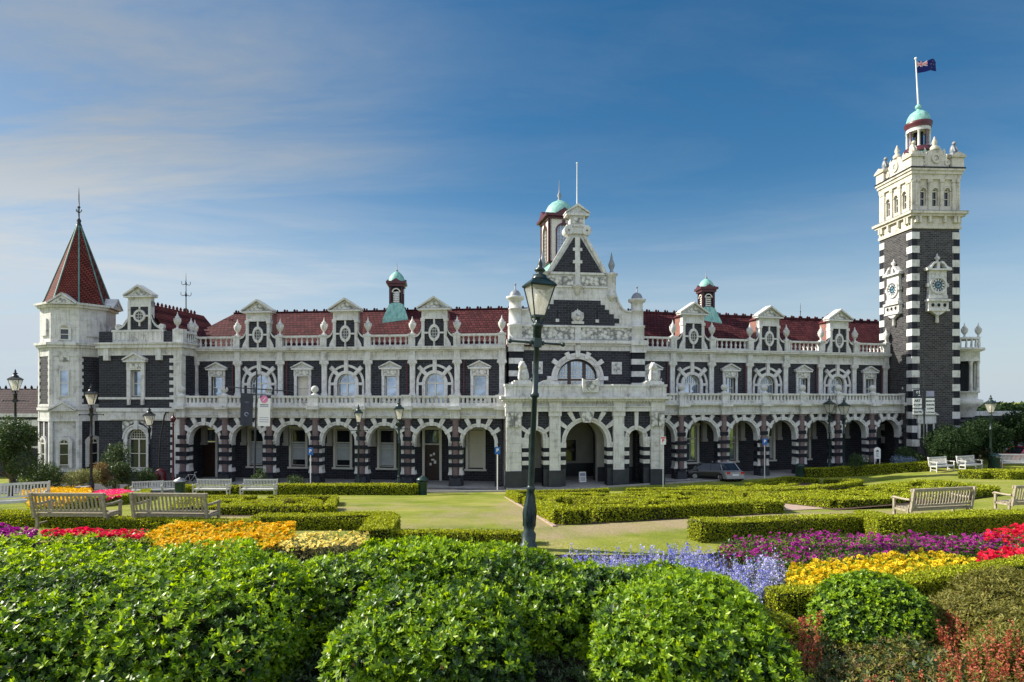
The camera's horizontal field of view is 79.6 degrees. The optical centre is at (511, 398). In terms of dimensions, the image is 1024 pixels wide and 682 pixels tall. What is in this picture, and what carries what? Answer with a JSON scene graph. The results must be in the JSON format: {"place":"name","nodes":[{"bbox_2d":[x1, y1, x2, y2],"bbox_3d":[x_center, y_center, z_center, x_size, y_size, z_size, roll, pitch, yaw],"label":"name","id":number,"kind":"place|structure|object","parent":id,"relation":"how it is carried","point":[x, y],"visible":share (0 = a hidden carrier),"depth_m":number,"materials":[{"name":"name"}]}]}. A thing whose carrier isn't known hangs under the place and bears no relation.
{"place":"outdoors","nodes":[
{"label":"outdoors","id":0,"kind":"place"},
{"bbox_2d":[2,462,938,491],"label":"road","id":1,"kind":"structure","parent":0,"point":[97,486],"depth_m":46.88,"materials":[{"name":"grey asphalt"}]},
{"bbox_2d":[225,370,291,484],"bbox_3d":[-19.224,2.390,46.430,5.092,9.028,0.247,1,0,0],"label":"banner pole","id":2,"kind":"object","parent":1,"relation":"on","point":[246,409],"visible":0.91,"depth_m":46.41,"materials":[{"name":"black metal"}]},
{"bbox_2d":[686,461,726,478],"bbox_3d":[16.199,5.990,50.792,3.650,1.380,1.930,0,0,18],"label":"parked car","id":3,"kind":"object","parent":1,"relation":"on","point":[701,469],"visible":0.75,"depth_m":50.15,"materials":[{"name":"black paint"}]},
{"bbox_2d":[712,461,744,480],"bbox_3d":[17.502,5.975,50.775,1.940,1.410,4.150,0,0,-7],"label":"parked car","id":4,"kind":"object","parent":1,"relation":"on","point":[732,471],"visible":0.76,"depth_m":49.17,"materials":[{"name":"grey paint"}]},
{"bbox_2d":[2,542,1008,681],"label":"bed soil","id":5,"kind":"structure","parent":0,"point":[542,677],"depth_m":10.36,"materials":[{"name":"brown soil"}]},
{"bbox_2d":[40,526,155,544],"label":"flowers","id":6,"kind":"object","parent":5,"relation":"on","point":[109,533],"visible":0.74,"depth_m":12.11,"materials":[{"name":"red plant"}]},
{"bbox_2d":[0,529,326,681],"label":"leafy shrub","id":7,"kind":"object","parent":5,"relation":"on","point":[148,614],"visible":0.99,"depth_m":6.04,"materials":[{"name":"green plant"}]},
{"bbox_2d":[145,520,296,560],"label":"flowers","id":8,"kind":"object","parent":5,"relation":"on","point":[177,534],"visible":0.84,"depth_m":11.69,"materials":[{"name":"plant"}]},
{"bbox_2d":[278,529,370,558],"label":"flowers","id":9,"kind":"object","parent":5,"relation":"on","point":[337,540],"visible":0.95,"depth_m":11.21,"materials":[{"name":"yellow plant"}]},
{"bbox_2d":[315,550,536,681],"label":"leafy shrub","id":10,"kind":"object","parent":5,"relation":"on","point":[419,629],"visible":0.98,"depth_m":5.84,"materials":[{"name":"green plant"}]},
{"bbox_2d":[288,532,733,659],"bbox_3d":[-0.199,2.351,7.938,6.078,1.201,2.387,0,0,0],"label":"leafy shrub","id":11,"kind":"object","parent":5,"relation":"on","point":[553,598],"visible":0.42,"depth_m":7.35,"materials":[{"name":"green plant"}]},
{"bbox_2d":[263,594,806,681],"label":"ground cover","id":12,"kind":"object","parent":5,"relation":"on","point":[576,672],"visible":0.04,"depth_m":6.39,"materials":[{"name":"green plant"}]},
{"bbox_2d":[549,542,773,604],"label":"flowers","id":13,"kind":"object","parent":5,"relation":"on","point":[615,563],"visible":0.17,"depth_m":9.59,"materials":[{"name":"blue plant"}]},
{"bbox_2d":[583,564,813,681],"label":"leafy shrub","id":14,"kind":"object","parent":5,"relation":"on","point":[655,626],"visible":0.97,"depth_m":5.97,"materials":[{"name":"green plant"}]},
{"bbox_2d":[757,548,786,600],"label":"flowers","id":15,"kind":"object","parent":5,"relation":"on","point":[770,565],"visible":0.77,"depth_m":9.23,"materials":[{"name":"blue plant"}]},
{"bbox_2d":[766,610,809,653],"bbox_3d":[3.039,2.693,7.103,0.793,0.449,0.773,0,0,0],"label":"young shrub","id":16,"kind":"object","parent":5,"relation":"on","point":[789,619],"visible":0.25,"depth_m":7.00,"materials":[{"name":"green plant"}]},
{"bbox_2d":[787,610,824,679],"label":"flowers","id":17,"kind":"object","parent":5,"relation":"on","point":[801,646],"visible":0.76,"depth_m":6.60,"materials":[{"name":"red plant"}]},
{"bbox_2d":[716,528,1023,569],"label":"flowers","id":18,"kind":"object","parent":5,"relation":"on","point":[973,542],"visible":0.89,"depth_m":11.18,"materials":[{"name":"purple plant"}]},
{"bbox_2d":[805,568,943,657],"bbox_3d":[4.356,2.513,7.444,1.403,0.820,1.317,0,0,0],"label":"round shrub","id":19,"kind":"object","parent":5,"relation":"on","point":[857,606],"visible":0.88,"depth_m":7.13,"materials":[{"name":"green plant"}]},
{"bbox_2d":[784,547,976,589],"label":"flowers","id":20,"kind":"object","parent":5,"relation":"on","point":[896,562],"visible":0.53,"depth_m":9.75,"materials":[{"name":"yellow plant"}]},
{"bbox_2d":[763,554,1023,619],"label":"clipped hedge","id":21,"kind":"object","parent":5,"relation":"on","point":[783,597],"visible":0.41,"depth_m":8.66,"materials":[{"name":"green plant"}]},
{"bbox_2d":[786,588,1005,681],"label":"ground cover","id":22,"kind":"object","parent":5,"relation":"on","point":[928,653],"visible":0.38,"depth_m":6.44,"materials":[{"name":"green plant"}]},
{"bbox_2d":[922,588,1006,655],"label":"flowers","id":23,"kind":"object","parent":5,"relation":"on","point":[940,637],"visible":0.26,"depth_m":6.87,"materials":[{"name":"red plant"}]},
{"bbox_2d":[927,563,1023,681],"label":"heath shrub","id":24,"kind":"object","parent":5,"relation":"on","point":[999,603],"visible":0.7,"depth_m":7.14,"materials":[{"name":"green plant"}]},
{"bbox_2d":[933,620,1023,681],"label":"flowers","id":25,"kind":"object","parent":5,"relation":"on","point":[973,666],"visible":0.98,"depth_m":5.83,"materials":[{"name":"red plant"}]},
{"bbox_2d":[973,543,1023,563],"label":"flowers","id":26,"kind":"object","parent":5,"relation":"on","point":[1007,551],"visible":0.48,"depth_m":10.49,"materials":[{"name":"red plant"}]},
{"bbox_2d":[0,402,1023,554],"bbox_3d":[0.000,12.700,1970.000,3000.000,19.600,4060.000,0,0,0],"label":"lawn","id":27,"kind":"structure","parent":0,"point":[484,510],"depth_m":20.68,"materials":[{"name":"green plant"}]},
{"bbox_2d":[2,369,28,487],"bbox_3d":[-38.246,2.383,47.314,1.755,9.234,0.806,0,0,-17],"label":"lamp post","id":28,"kind":"object","parent":27,"relation":"on","point":[15,380],"visible":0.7,"depth_m":47.20,"materials":[{"name":"black metal"}]},
{"bbox_2d":[0,522,37,545],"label":"flowers","id":29,"kind":"object","parent":27,"relation":"on","point":[5,530],"visible":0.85,"depth_m":12.04,"materials":[{"name":"purple plant"}]},
{"bbox_2d":[0,414,43,495],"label":"broadleaf tree","id":30,"kind":"object","parent":27,"relation":"on","point":[14,437],"visible":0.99,"depth_m":39.66,"materials":[{"name":"green plant"}]},
{"bbox_2d":[0,480,50,503],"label":"park bench","id":31,"kind":"object","parent":27,"relation":"on","point":[12,501],"visible":0.69,"depth_m":22.44,"materials":[{"name":"white wood"}]},
{"bbox_2d":[15,458,64,489],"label":"bush","id":32,"kind":"object","parent":27,"relation":"on","point":[45,473],"visible":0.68,"depth_m":41.51,"materials":[{"name":"green plant"}]},
{"bbox_2d":[21,485,92,509],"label":"flowers","id":33,"kind":"object","parent":27,"relation":"on","point":[63,489],"visible":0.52,"depth_m":26.15,"materials":[{"name":"yellow plant"}]},
{"bbox_2d":[28,492,122,528],"bbox_3d":[-10.921,2.799,15.427,1.866,0.958,0.791,0,0,2],"label":"park bench","id":34,"kind":"object","parent":27,"relation":"on","point":[103,512],"visible":0.97,"depth_m":15.20,"materials":[{"name":"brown wood"}]},
{"bbox_2d":[61,468,102,486],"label":"bush","id":35,"kind":"object","parent":27,"relation":"on","point":[82,476],"visible":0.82,"depth_m":42.30,"materials":[{"name":"green plant"}]},
{"bbox_2d":[78,384,103,490],"bbox_3d":[-27.455,2.779,40.097,1.462,7.451,0.672,0,0,-17],"label":"lamp post","id":36,"kind":"object","parent":27,"relation":"on","point":[91,395],"visible":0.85,"depth_m":40.03,"materials":[{"name":"black metal"}]},
{"bbox_2d":[93,461,111,486],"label":"bush","id":37,"kind":"object","parent":27,"relation":"on","point":[104,473],"visible":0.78,"depth_m":43.52,"materials":[{"name":"brown plant"}]},
{"bbox_2d":[62,486,151,508],"bbox_3d":[-22.261,5.477,35.306,2.812,3.047,23.300,0,0,-26],"label":"clipped hedge","id":38,"kind":"object","parent":27,"relation":"on","point":[125,498],"visible":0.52,"depth_m":29.14,"materials":[{"name":"green plant"}]},
{"bbox_2d":[92,488,133,501],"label":"flowers","id":39,"kind":"object","parent":27,"relation":"on","point":[120,491],"visible":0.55,"depth_m":34.06,"materials":[{"name":"pink plant"}]},
{"bbox_2d":[98,441,134,487],"bbox_3d":[-29.143,5.086,45.040,2.410,3.839,2.355,0,0,0],"label":"young tree","id":40,"kind":"object","parent":27,"relation":"on","point":[116,453],"visible":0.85,"depth_m":45.02,"materials":[{"name":"green plant"}]},
{"bbox_2d":[105,461,140,488],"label":"bush","id":41,"kind":"object","parent":27,"relation":"on","point":[125,469],"visible":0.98,"depth_m":43.43,"materials":[{"name":"green plant"}]},
{"bbox_2d":[0,508,262,530],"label":"clipped hedge","id":42,"kind":"object","parent":27,"relation":"on","point":[18,517],"visible":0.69,"depth_m":15.19,"materials":[{"name":"green plant"}]},
{"bbox_2d":[130,480,163,492],"bbox_3d":[-24.908,6.151,41.920,1.906,0.958,0.791,0,0,-20],"label":"park bench","id":43,"kind":"object","parent":27,"relation":"on","point":[157,488],"visible":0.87,"depth_m":42.04,"materials":[{"name":"white wood"}]},
{"bbox_2d":[143,406,154,487],"bbox_3d":[-27.743,3.794,47.000,0.726,6.412,0.725,0,0,-17],"label":"lamp post","id":44,"kind":"object","parent":27,"relation":"on","point":[149,416],"visible":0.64,"depth_m":46.91,"materials":[{"name":"black metal"}]},
{"bbox_2d":[129,492,220,518],"bbox_3d":[-8.360,2.783,15.301,1.906,0.958,0.791,0,0,3],"label":"park bench","id":45,"kind":"object","parent":27,"relation":"on","point":[206,513],"visible":0.89,"depth_m":15.07,"materials":[{"name":"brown wood"}]},
{"bbox_2d":[192,479,231,493],"bbox_3d":[-20.471,6.079,41.922,2.356,1.102,0.791,0,0,0],"label":"park bench","id":46,"kind":"object","parent":27,"relation":"on","point":[226,486],"visible":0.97,"depth_m":42.12,"materials":[{"name":"white wood"}]},
{"bbox_2d":[185,483,272,494],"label":"clipped hedge","id":47,"kind":"object","parent":27,"relation":"on","point":[234,489],"visible":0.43,"depth_m":43.48,"materials":[{"name":"green plant"}]},
{"bbox_2d":[239,479,277,494],"bbox_3d":[-17.273,6.079,41.922,2.356,1.102,0.791,0,0,0],"label":"park bench","id":48,"kind":"object","parent":27,"relation":"on","point":[244,485],"visible":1,"depth_m":42.10,"materials":[{"name":"white wood"}]},
{"bbox_2d":[215,502,324,515],"bbox_3d":[-11.266,4.571,25.754,7.504,1.441,13.769,0,0,-15],"label":"knot bed","id":49,"kind":"object","parent":27,"relation":"on","point":[240,515],"depth_m":20.33,"materials":[{"name":"green plant"}]},
{"bbox_2d":[168,494,339,514],"bbox_3d":[-11.188,4.428,25.796,7.567,1.822,12.962,0,0,-15],"label":"knot garden","id":50,"kind":"object","parent":49,"relation":"on","point":[235,504],"visible":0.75,"depth_m":21.42,"materials":[{"name":"green plant"}]},
{"bbox_2d":[250,510,401,547],"bbox_3d":[-3.728,2.914,14.336,5.267,0.833,2.714,0,0,41],"label":"clipped hedge","id":51,"kind":"object","parent":27,"relation":"on","point":[381,525],"visible":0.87,"depth_m":14.85,"materials":[{"name":"green plant"}]},
{"bbox_2d":[275,482,418,494],"bbox_3d":[-11.435,6.355,42.820,10.063,1.005,1.238,0,0,0],"label":"clipped hedge","id":52,"kind":"object","parent":27,"relation":"on","point":[366,488],"visible":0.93,"depth_m":42.39,"materials":[{"name":"green plant"}]},
{"bbox_2d":[349,404,367,483],"bbox_3d":[-11.300,3.720,45.200,1.404,6.561,0.645,0,0,-17],"label":"lamp post","id":53,"kind":"object","parent":27,"relation":"on","point":[358,412],"visible":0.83,"depth_m":45.12,"materials":[{"name":"black metal"}]},
{"bbox_2d":[388,400,409,482],"bbox_3d":[-8.281,3.531,45.000,1.579,6.938,0.726,0,0,-17],"label":"lamp post","id":54,"kind":"object","parent":27,"relation":"on","point":[398,409],"visible":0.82,"depth_m":44.91,"materials":[{"name":"black metal"}]},
{"bbox_2d":[1,475,804,493],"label":"kerb","id":55,"kind":"structure","parent":27,"relation":"on","point":[566,488],"depth_m":46.07,"materials":[{"name":"stone"}]},
{"bbox_2d":[391,527,523,544],"bbox_3d":[-1.195,2.806,12.317,3.351,0.388,0.428,0,0,2],"label":"clipped hedge","id":56,"kind":"object","parent":27,"relation":"on","point":[487,535],"visible":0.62,"depth_m":12.19,"materials":[{"name":"green plant"}]},
{"bbox_2d":[0,57,1023,489],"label":"railway station","id":57,"kind":"object","parent":27,"relation":"on","point":[622,391],"visible":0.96,"depth_m":50.90,"materials":[{"name":"white stone"}]},
{"bbox_2d":[59,370,68,395],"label":"window","id":58,"kind":"structure","parent":57,"relation":"in","point":[63,374],"depth_m":50.53,"materials":[{"name":"glass"}]},
{"bbox_2d":[57,323,71,340],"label":"window","id":59,"kind":"structure","parent":57,"relation":"in","point":[64,330],"depth_m":50.54,"materials":[{"name":"beige paint"}]},
{"bbox_2d":[55,436,73,467],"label":"window","id":60,"kind":"structure","parent":57,"relation":"in","point":[64,444],"depth_m":50.49,"materials":[{"name":"beige paint"}]},
{"bbox_2d":[85,435,98,466],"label":"window","id":61,"kind":"structure","parent":57,"relation":"in","point":[95,438],"depth_m":51.61,"materials":[{"name":"beige paint"}]},
{"bbox_2d":[121,352,147,404],"bbox_3d":[-30.798,-1.615,50.356,2.100,4.330,0.650,0,0,6],"label":"window","id":62,"kind":"structure","parent":57,"relation":"in","point":[134,361],"depth_m":50.22,"materials":[{"name":"beige paint"}]},
{"bbox_2d":[122,421,151,471],"bbox_3d":[-30.715,3.915,50.422,2.700,4.170,0.520,0,0,6],"label":"window","id":63,"kind":"structure","parent":57,"relation":"in","point":[138,440],"depth_m":50.58,"materials":[{"name":"beige paint"}]},
{"bbox_2d":[203,426,217,476],"bbox_3d":[-26.119,4.605,53.004,1.760,4.510,0.330,0,0,6],"label":"door","id":64,"kind":"structure","parent":57,"relation":"in","point":[210,451],"depth_m":53.06,"materials":[{"name":"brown wood"}]},
{"bbox_2d":[246,426,262,467],"bbox_3d":[-21.799,4.150,52.468,1.840,3.600,0.320,0,0,6],"label":"window","id":65,"kind":"structure","parent":57,"relation":"in","point":[250,429],"depth_m":52.57,"materials":[{"name":"beige paint"}]},
{"bbox_2d":[252,374,267,401],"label":"window","id":66,"kind":"structure","parent":57,"relation":"in","point":[262,382],"depth_m":51.44,"materials":[{"name":"glass"}]},
{"bbox_2d":[287,426,308,468],"bbox_3d":[-18.080,4.150,52.045,1.840,3.600,0.320,0,0,6],"label":"window","id":67,"kind":"structure","parent":57,"relation":"in","point":[298,439],"depth_m":52.13,"materials":[{"name":"beige paint"}]},
{"bbox_2d":[332,426,353,468],"bbox_3d":[-14.199,4.150,51.603,1.840,3.600,0.320,0,0,6],"label":"window","id":68,"kind":"structure","parent":57,"relation":"in","point":[342,439],"depth_m":51.70,"materials":[{"name":"beige paint"}]},
{"bbox_2d":[338,374,354,402],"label":"window","id":69,"kind":"structure","parent":57,"relation":"in","point":[346,384],"depth_m":50.58,"materials":[{"name":"glass"}]},
{"bbox_2d":[376,426,397,469],"bbox_3d":[-10.419,4.150,51.173,1.840,3.600,0.320,0,0,6],"label":"window","id":70,"kind":"structure","parent":57,"relation":"in","point":[386,439],"depth_m":51.26,"materials":[{"name":"beige paint"}]},
{"bbox_2d":[385,376,395,398],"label":"window","id":71,"kind":"structure","parent":57,"relation":"in","point":[390,381],"depth_m":50.16,"materials":[{"name":"glass"}]},
{"bbox_2d":[422,427,441,480],"bbox_3d":[-6.589,4.605,50.783,1.760,4.510,0.330,0,0,6],"label":"door","id":72,"kind":"structure","parent":57,"relation":"in","point":[432,449],"depth_m":50.81,"materials":[{"name":"brown wood"}]},
{"bbox_2d":[426,374,443,402],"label":"window","id":73,"kind":"structure","parent":57,"relation":"in","point":[435,382],"depth_m":49.73,"materials":[{"name":"glass"}]},
{"bbox_2d":[464,428,486,470],"bbox_3d":[-2.974,4.150,50.327,1.840,3.600,0.320,0,0,6],"label":"window","id":74,"kind":"structure","parent":57,"relation":"in","point":[475,440],"depth_m":50.42,"materials":[{"name":"beige paint"}]},
{"bbox_2d":[474,376,485,398],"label":"window","id":75,"kind":"structure","parent":57,"relation":"in","point":[479,381],"depth_m":49.34,"materials":[{"name":"glass"}]},
{"bbox_2d":[547,350,607,383],"bbox_3d":[5.290,-2.090,49.792,5.020,3.580,0.580,0,0,-7],"label":"window","id":76,"kind":"structure","parent":57,"relation":"in","point":[572,372],"depth_m":49.88,"materials":[{"name":"white stone"}]},
{"bbox_2d":[684,375,697,398],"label":"window","id":77,"kind":"structure","parent":57,"relation":"in","point":[691,382],"depth_m":52.75,"materials":[{"name":"glass"}]},
{"bbox_2d":[687,423,699,463],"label":"window","id":78,"kind":"structure","parent":57,"relation":"in","point":[691,435],"depth_m":53.93,"materials":[{"name":"glass"}]},
{"bbox_2d":[729,422,739,462],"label":"window","id":79,"kind":"structure","parent":57,"relation":"in","point":[732,436],"depth_m":55.06,"materials":[{"name":"beige paint"}]},
{"bbox_2d":[769,423,776,460],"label":"window","id":80,"kind":"structure","parent":57,"relation":"in","point":[772,433],"depth_m":56.11,"materials":[{"name":"beige paint"}]},
{"bbox_2d":[916,59,935,72],"bbox_3d":[38.942,-31.085,57.577,2.518,1.543,0.348,0,0,-18],"label":"flag","id":81,"kind":"object","parent":57,"relation":"attached to","point":[928,65],"visible":1,"depth_m":57.50,"materials":[{"name":"blue fabric"}]},
{"bbox_2d":[508,258,564,550],"bbox_3d":[0.426,0.159,11.797,1.170,5.687,0.537,2,0,-17],"label":"lamp post","id":82,"kind":"object","parent":27,"relation":"on","point":[539,287],"visible":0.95,"depth_m":11.72,"materials":[{"name":"black metal"}]},
{"bbox_2d":[521,504,781,524],"bbox_3d":[6.545,4.878,28.176,13.981,3.029,23.841,0,0,0],"label":"knot bed","id":83,"kind":"object","parent":27,"relation":"on","point":[670,518],"visible":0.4,"depth_m":18.46,"materials":[{"name":"green plant"}]},
{"bbox_2d":[505,487,785,524],"bbox_3d":[6.434,4.611,27.564,13.746,3.372,22.258,0,0,0],"label":"knot garden","id":84,"kind":"object","parent":83,"relation":"on","point":[556,506],"visible":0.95,"depth_m":20.50,"materials":[{"name":"green plant"}]},
{"bbox_2d":[748,482,864,489],"bbox_3d":[17.043,5.912,40.278,19.308,1.512,5.974,0,0,-44],"label":"knot bed","id":85,"kind":"object","parent":27,"relation":"on","point":[803,484],"visible":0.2,"depth_m":45.66,"materials":[{"name":"green plant"}]},
{"bbox_2d":[677,475,863,493],"bbox_3d":[17.125,5.799,41.076,18.038,1.964,6.627,0,0,-43],"label":"knot garden","id":86,"kind":"object","parent":85,"relation":"on","point":[774,484],"visible":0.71,"depth_m":42.49,"materials":[{"name":"green plant"}]},
{"bbox_2d":[822,396,836,466],"bbox_3d":[27.477,3.226,53.181,1.580,6.895,0.726,0,0,-17],"label":"lamp post","id":87,"kind":"object","parent":27,"relation":"on","point":[829,405],"visible":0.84,"depth_m":53.11,"materials":[{"name":"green metal"}]},
{"bbox_2d":[837,398,850,465],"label":"lamp post","id":88,"kind":"object","parent":27,"relation":"on","point":[843,406],"visible":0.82,"depth_m":52.35,"materials":[{"name":"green metal"}]},
{"bbox_2d":[686,508,1023,542],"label":"clipped hedge","id":89,"kind":"object","parent":27,"relation":"on","point":[703,529],"visible":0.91,"depth_m":13.05,"materials":[{"name":"green plant"}]},
{"bbox_2d":[844,452,871,470],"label":"bush","id":90,"kind":"object","parent":27,"relation":"on","point":[858,461],"visible":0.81,"depth_m":50.71,"materials":[{"name":"green plant"}]},
{"bbox_2d":[804,460,935,477],"bbox_3d":[29.182,5.848,50.407,9.504,1.840,1.168,0,0,19],"label":"clipped hedge","id":91,"kind":"object","parent":27,"relation":"on","point":[872,469],"visible":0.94,"depth_m":50.06,"materials":[{"name":"green plant"}]},
{"bbox_2d":[785,495,998,509],"bbox_3d":[17.093,4.529,27.968,13.577,0.918,7.359,0,0,-18],"label":"knot bed","id":92,"kind":"object","parent":27,"relation":"on","point":[871,505],"visible":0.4,"depth_m":23.75,"materials":[{"name":"green plant"}]},
{"bbox_2d":[749,479,1000,508],"bbox_3d":[17.165,4.517,28.270,12.178,1.536,8.010,0,0,-12],"label":"knot garden","id":93,"kind":"object","parent":92,"relation":"on","point":[876,494],"visible":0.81,"depth_m":26.83,"materials":[{"name":"green plant"}]},
{"bbox_2d":[895,445,927,460],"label":"bush","id":94,"kind":"object","parent":27,"relation":"on","point":[904,451],"visible":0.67,"depth_m":51.37,"materials":[{"name":"green plant"}]},
{"bbox_2d":[912,371,935,459],"bbox_3d":[34.548,1.772,51.500,2.002,8.122,0.304,0,0,0],"label":"banner pole","id":95,"kind":"object","parent":27,"relation":"on","point":[917,405],"visible":1,"depth_m":51.48,"materials":[{"name":"black metal"}]},
{"bbox_2d":[891,486,976,514],"bbox_3d":[11.970,2.992,17.452,2.156,1.015,0.791,0,0,-14],"label":"park bench","id":96,"kind":"object","parent":27,"relation":"on","point":[913,506],"visible":0.9,"depth_m":17.27,"materials":[{"name":"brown wood"}]},
{"bbox_2d":[927,456,954,472],"bbox_3d":[33.592,5.161,48.062,2.206,1.150,0.791,0,0,-24],"label":"park bench","id":97,"kind":"object","parent":27,"relation":"on","point":[945,464],"visible":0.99,"depth_m":48.13,"materials":[{"name":"white wood"}]},
{"bbox_2d":[920,422,982,467],"bbox_3d":[35.852,3.881,50.513,3.901,3.885,4.670,0,0,0],"label":"evergreen tree","id":98,"kind":"object","parent":27,"relation":"on","point":[949,442],"visible":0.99,"depth_m":49.71,"materials":[{"name":"green plant"}]},
{"bbox_2d":[956,455,982,470],"bbox_3d":[36.077,5.105,48.443,2.206,1.150,0.791,0,0,-24],"label":"park bench","id":99,"kind":"object","parent":27,"relation":"on","point":[972,463],"visible":0.97,"depth_m":48.54,"materials":[{"name":"white wood"}]},
{"bbox_2d":[957,469,989,478],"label":"clipped hedge","id":100,"kind":"object","parent":27,"relation":"on","point":[971,473],"visible":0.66,"depth_m":41.70,"materials":[{"name":"green plant"}]},
{"bbox_2d":[958,415,1015,462],"bbox_3d":[40.432,3.638,53.406,5.260,4.315,4.153,0,0,0],"label":"evergreen tree","id":101,"kind":"object","parent":27,"relation":"on","point":[983,435],"visible":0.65,"depth_m":52.41,"materials":[{"name":"green plant"}]},
{"bbox_2d":[984,395,997,467],"bbox_3d":[38.860,2.751,49.873,0.699,6.057,0.699,0,0,-17],"label":"lamp post","id":102,"kind":"object","parent":27,"relation":"on","point":[990,404],"visible":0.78,"depth_m":49.80,"materials":[{"name":"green metal"}]},
{"bbox_2d":[977,400,1023,410],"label":"wood","id":103,"kind":"object","parent":27,"relation":"on","point":[1002,406],"visible":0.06,"depth_m":102.68,"materials":[{"name":"green plant"}]},
{"bbox_2d":[979,406,1023,445],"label":"evergreen tree","id":104,"kind":"object","parent":27,"relation":"on","point":[1014,422],"visible":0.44,"depth_m":54.34,"materials":[{"name":"green plant"}]},
{"bbox_2d":[982,468,1023,479],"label":"clipped hedge","id":105,"kind":"object","parent":27,"relation":"on","point":[1009,474],"visible":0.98,"depth_m":40.84,"materials":[{"name":"green plant"}]},
{"bbox_2d":[983,523,1023,549],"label":"flowers","id":106,"kind":"object","parent":27,"relation":"on","point":[1016,530],"visible":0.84,"depth_m":11.94,"materials":[{"name":"red plant"}]},
{"bbox_2d":[992,485,1023,509],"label":"park bench","id":107,"kind":"object","parent":27,"relation":"on","point":[1013,500],"visible":0.91,"depth_m":19.37,"materials":[{"name":"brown wood"}]},
{"bbox_2d":[0,0,1023,401],"label":"sky","id":108,"kind":"structure","parent":0,"point":[289,155],"materials":[{"name":"blue"}]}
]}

